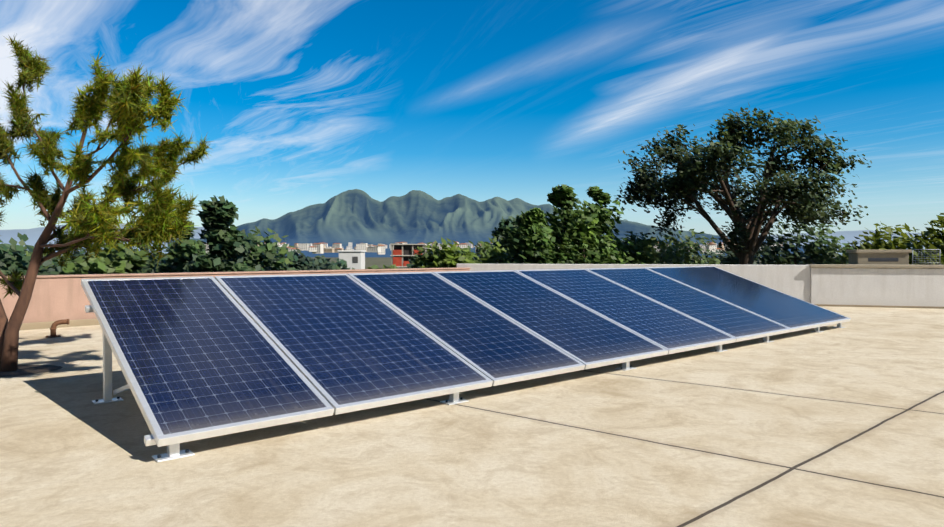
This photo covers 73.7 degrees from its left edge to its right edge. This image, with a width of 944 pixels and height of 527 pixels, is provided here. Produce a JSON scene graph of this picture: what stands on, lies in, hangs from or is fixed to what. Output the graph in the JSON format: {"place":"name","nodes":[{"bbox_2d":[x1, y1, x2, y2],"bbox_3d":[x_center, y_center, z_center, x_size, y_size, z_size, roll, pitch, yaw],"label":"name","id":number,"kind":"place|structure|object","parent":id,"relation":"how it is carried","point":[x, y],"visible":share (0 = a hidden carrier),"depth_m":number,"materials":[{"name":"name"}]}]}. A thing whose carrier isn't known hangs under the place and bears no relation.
{"place":"outdoors","nodes":[
{"label":"outdoors","id":0,"kind":"place"},
{"bbox_2d":[0,269,469,322],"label":"parapet wall","id":1,"kind":"structure","parent":0,"point":[54,299],"depth_m":8.15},
{"bbox_2d":[20,318,99,329],"bbox_3d":[-8.431,0.836,4.947,24.050,0.115,0.050,-1,1,-46],"label":"wall base","id":2,"kind":"object","parent":1,"relation":"attached to","point":[47,325],"depth_m":8.09,"materials":[{"name":"beige concrete"}]},
{"bbox_2d":[0,267,470,278],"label":"wall coping","id":3,"kind":"object","parent":1,"relation":"attached to","point":[142,274],"visible":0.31,"depth_m":9.61,"materials":[{"name":"concrete"}]},
{"bbox_2d":[43,256,834,268],"bbox_3d":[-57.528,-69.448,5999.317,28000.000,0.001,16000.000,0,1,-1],"label":"ground","id":4,"kind":"structure","parent":0,"point":[379,262],"depth_m":453.86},
{"bbox_2d":[5,245,50,266],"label":"bush","id":5,"kind":"object","parent":4,"relation":"on","point":[27,253],"depth_m":29.09,"materials":[{"name":"green plant"}]},
{"bbox_2d":[0,233,63,275],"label":"bush","id":6,"kind":"object","parent":4,"relation":"on","point":[22,260],"visible":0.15,"depth_m":16.79,"materials":[{"name":"green plant"}]},
{"bbox_2d":[31,252,80,274],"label":"bush","id":7,"kind":"object","parent":4,"relation":"on","point":[65,271],"visible":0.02,"depth_m":18.87,"materials":[{"name":"green plant"}]},
{"bbox_2d":[51,243,104,265],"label":"bush","id":8,"kind":"object","parent":4,"relation":"on","point":[78,254],"depth_m":32.50,"materials":[{"name":"green plant"}]},
{"bbox_2d":[67,242,160,274],"bbox_3d":[-8.886,1.681,15.927,3.047,4.696,3.161,0,1,-1],"label":"bush","id":9,"kind":"object","parent":4,"relation":"on","point":[125,260],"visible":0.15,"depth_m":15.41,"materials":[{"name":"green plant"}]},
{"bbox_2d":[115,243,169,267],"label":"bush","id":10,"kind":"object","parent":4,"relation":"on","point":[156,259],"depth_m":20.79,"materials":[{"name":"green plant"}]},
{"bbox_2d":[142,219,205,272],"bbox_3d":[-7.278,1.420,15.659,2.892,5.225,3.653,0,1,-1],"label":"bush","id":11,"kind":"object","parent":4,"relation":"on","point":[179,256],"visible":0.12,"depth_m":15.64,"materials":[{"name":"green plant"}]},
{"bbox_2d":[183,195,264,271],"bbox_3d":[-5.862,1.240,14.433,3.470,5.614,3.169,0,1,-1],"label":"cypress tree","id":12,"kind":"object","parent":4,"relation":"on","point":[217,217],"visible":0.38,"depth_m":14.26,"materials":[{"name":"green plant"}]},
{"bbox_2d":[218,226,298,271],"bbox_3d":[-5.830,1.489,16.931,3.180,5.055,3.491,0,1,35],"label":"bush","id":13,"kind":"object","parent":4,"relation":"on","point":[266,253],"visible":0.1,"depth_m":16.66,"materials":[{"name":"green plant"}]},
{"bbox_2d":[262,245,318,270],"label":"bush","id":14,"kind":"object","parent":4,"relation":"on","point":[301,261],"visible":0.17,"depth_m":26.29,"materials":[{"name":"green plant"}]},
{"bbox_2d":[313,255,329,267],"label":"bush","id":15,"kind":"object","parent":4,"relation":"on","point":[320,259],"depth_m":53.67,"materials":[{"name":"green plant"}]},
{"bbox_2d":[293,253,350,269],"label":"bush","id":16,"kind":"object","parent":4,"relation":"on","point":[332,266],"depth_m":30.33,"materials":[{"name":"green plant"}]},
{"bbox_2d":[319,259,353,268],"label":"bush","id":17,"kind":"object","parent":4,"relation":"on","point":[345,262],"depth_m":33.32,"materials":[{"name":"green plant"}]},
{"bbox_2d":[338,250,365,268],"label":"white rooftop block","id":18,"kind":"structure","parent":4,"relation":"on","point":[354,259],"depth_m":44.91,"materials":[{"name":"grey"}]},
{"bbox_2d":[368,264,397,268],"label":"bush","id":19,"kind":"object","parent":4,"relation":"on","point":[384,267],"depth_m":27.42,"materials":[{"name":"green plant"}]},
{"bbox_2d":[390,244,426,266],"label":"building","id":20,"kind":"structure","parent":4,"relation":"on","point":[402,253],"depth_m":174.79,"materials":[{"name":"red brick"}]},
{"bbox_2d":[400,254,448,268],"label":"bush","id":21,"kind":"object","parent":4,"relation":"on","point":[414,257],"visible":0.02,"depth_m":38.61,"materials":[{"name":"green plant"}]},
{"bbox_2d":[410,237,486,267],"bbox_3d":[-0.673,1.657,16.904,2.681,4.721,2.922,0,1,-1],"label":"bush","id":22,"kind":"object","parent":4,"relation":"on","point":[451,257],"visible":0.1,"depth_m":16.36,"materials":[{"name":"green plant"}]},
{"bbox_2d":[457,243,491,261],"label":"bush","id":23,"kind":"object","parent":4,"relation":"on","point":[478,252],"depth_m":48.05,"materials":[{"name":"green plant"}]},
{"bbox_2d":[448,236,513,267],"bbox_3d":[0.525,1.520,20.763,2.911,4.901,2.876,0,1,-1],"label":"bush","id":24,"kind":"object","parent":4,"relation":"on","point":[491,255],"visible":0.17,"depth_m":20.56,"materials":[{"name":"green plant"}]},
{"bbox_2d":[204,242,782,253],"bbox_3d":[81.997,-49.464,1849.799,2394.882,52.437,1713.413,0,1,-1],"label":"town buildings","id":25,"kind":"structure","parent":4,"relation":"on","point":[319,248],"depth_m":1145.27,"materials":[{"name":"white"}]},
{"bbox_2d":[479,216,536,260],"bbox_3d":[1.689,1.052,23.905,3.546,5.759,3.800,0,1,-1],"label":"dark tree","id":26,"kind":"object","parent":4,"relation":"on","point":[503,224],"visible":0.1,"depth_m":23.66,"materials":[{"name":"green plant"}]},
{"bbox_2d":[496,207,567,263],"bbox_3d":[1.961,1.150,19.094,3.325,5.680,3.331,0,1,-1],"label":"poplar tree","id":27,"kind":"object","parent":4,"relation":"on","point":[528,234],"visible":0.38,"depth_m":18.73,"materials":[{"name":"green plant"}]},
{"bbox_2d":[512,184,616,263],"bbox_3d":[2.848,0.725,19.950,3.396,6.509,3.914,0,1,-1],"label":"poplar tree","id":28,"kind":"object","parent":4,"relation":"on","point":[562,198],"visible":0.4,"depth_m":19.62,"materials":[{"name":"green plant"}]},
{"bbox_2d":[560,186,644,263],"bbox_3d":[4.296,0.676,21.093,3.251,6.579,3.778,-1,1,-43],"label":"poplar tree","id":29,"kind":"object","parent":4,"relation":"on","point":[600,198],"visible":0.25,"depth_m":20.66,"materials":[{"name":"green plant"}]},
{"bbox_2d":[601,238,660,263],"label":"bush","id":30,"kind":"object","parent":4,"relation":"on","point":[651,257],"visible":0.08,"depth_m":21.29,"materials":[{"name":"green plant"}]},
{"bbox_2d":[617,231,690,263],"bbox_3d":[7.178,1.244,26.128,4.004,5.320,4.657,0,1,-1],"label":"bush","id":31,"kind":"object","parent":4,"relation":"on","point":[666,255],"visible":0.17,"depth_m":25.63,"materials":[{"name":"green plant"}]},
{"bbox_2d":[658,229,720,263],"bbox_3d":[10.141,1.076,29.760,4.682,5.567,4.624,0,1,-1],"label":"bush","id":32,"kind":"object","parent":4,"relation":"on","point":[696,247],"visible":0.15,"depth_m":30.49,"materials":[{"name":"green plant"}]},
{"bbox_2d":[670,249,727,263],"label":"bush","id":33,"kind":"object","parent":4,"relation":"on","point":[712,255],"visible":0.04,"depth_m":56.41,"materials":[{"name":"green plant"}]},
{"bbox_2d":[614,103,871,264],"bbox_3d":[9.575,-0.723,22.621,8.959,9.348,7.867,0,1,-1],"label":"tree","id":34,"kind":"object","parent":4,"relation":"on","point":[798,200],"visible":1,"depth_m":21.32,"materials":[{"name":"green plant"}]},
{"bbox_2d":[718,245,804,264],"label":"bush","id":35,"kind":"object","parent":4,"relation":"on","point":[731,260],"visible":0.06,"depth_m":45.54,"materials":[{"name":"green plant"}]},
{"bbox_2d":[753,217,853,264],"bbox_3d":[15.901,0.598,30.459,5.384,6.505,4.720,0,1,25],"label":"bush","id":36,"kind":"object","parent":4,"relation":"on","point":[816,251],"visible":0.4,"depth_m":30.22,"materials":[{"name":"green plant"}]},
{"bbox_2d":[798,245,856,263],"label":"bush","id":37,"kind":"object","parent":4,"relation":"on","point":[822,256],"visible":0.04,"depth_m":37.95,"materials":[{"name":"green plant"}]},
{"bbox_2d":[846,250,911,264],"bbox_3d":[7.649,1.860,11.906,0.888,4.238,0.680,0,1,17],"label":"rooftop structure","id":38,"kind":"object","parent":4,"relation":"on","point":[898,257],"visible":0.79,"depth_m":11.60,"materials":[{"name":"concrete"}]},
{"bbox_2d":[840,213,943,264],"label":"bright tree","id":39,"kind":"object","parent":4,"relation":"on","point":[932,234],"visible":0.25,"depth_m":15.49,"materials":[{"name":"green plant"}]},
{"bbox_2d":[0,224,941,255],"bbox_3d":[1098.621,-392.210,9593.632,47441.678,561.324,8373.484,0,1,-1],"label":"distant hills","id":40,"kind":"structure","parent":0,"point":[33,235],"depth_m":10168.70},
{"bbox_2d":[0,306,943,526],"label":"roof terrace","id":41,"kind":"structure","parent":0,"point":[830,426],"depth_m":2.99,"materials":[{"name":"concrete"}]},
{"bbox_2d":[0,365,62,376],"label":"planter soil","id":42,"kind":"structure","parent":41,"relation":"on","point":[27,369],"depth_m":5.05,"materials":[{"name":"brown soil"}]},
{"bbox_2d":[46,319,69,337],"bbox_3d":[-4.741,0.737,7.205,0.231,0.198,0.146,-1,1,-39],"label":"pipe","id":43,"kind":"object","parent":41,"relation":"on","point":[54,325],"visible":1,"depth_m":7.17,"materials":[{"name":"metal"}]},
{"bbox_2d":[0,33,211,371],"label":"tree","id":44,"kind":"object","parent":41,"relation":"on","point":[162,220],"visible":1,"depth_m":5.19,"materials":[{"name":"green plant"}]},
{"bbox_2d":[81,266,850,462],"bbox_3d":[1.126,0.464,6.138,8.253,0.770,1.902,-1,1,-40],"label":"solar panel array","id":45,"kind":"object","parent":41,"relation":"on","point":[201,357],"visible":1,"depth_m":4.42,"materials":[{"name":"glass"}]},
{"bbox_2d":[810,268,943,306],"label":"parapet wall","id":46,"kind":"structure","parent":41,"relation":"on","point":[886,286],"depth_m":11.28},
{"bbox_2d":[806,264,943,267],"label":"wall coping","id":47,"kind":"object","parent":46,"relation":"attached to","point":[867,266],"visible":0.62,"depth_m":11.32,"materials":[{"name":"grey concrete"}]},
{"bbox_2d":[910,249,942,264],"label":"metal railing","id":48,"kind":"object","parent":47,"relation":"on","point":[915,258],"visible":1,"depth_m":11.28,"materials":[{"name":"silver metal"}]},
{"bbox_2d":[814,304,943,308],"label":"wall base","id":49,"kind":"object","parent":46,"relation":"attached to","point":[931,307],"depth_m":11.27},
{"bbox_2d":[0,0,943,235],"label":"sky","id":50,"kind":"structure","parent":0,"point":[300,104],"materials":[{"name":"blue"}]},
{"bbox_2d":[168,189,827,256],"bbox_3d":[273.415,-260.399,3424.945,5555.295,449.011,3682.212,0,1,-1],"label":"mountain","id":51,"kind":"structure","parent":0,"point":[355,216],"depth_m":3605.58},
{"bbox_2d":[456,264,809,302],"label":"white parapet wall","id":52,"kind":"structure","parent":0,"point":[793,280],"depth_m":11.90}
]}

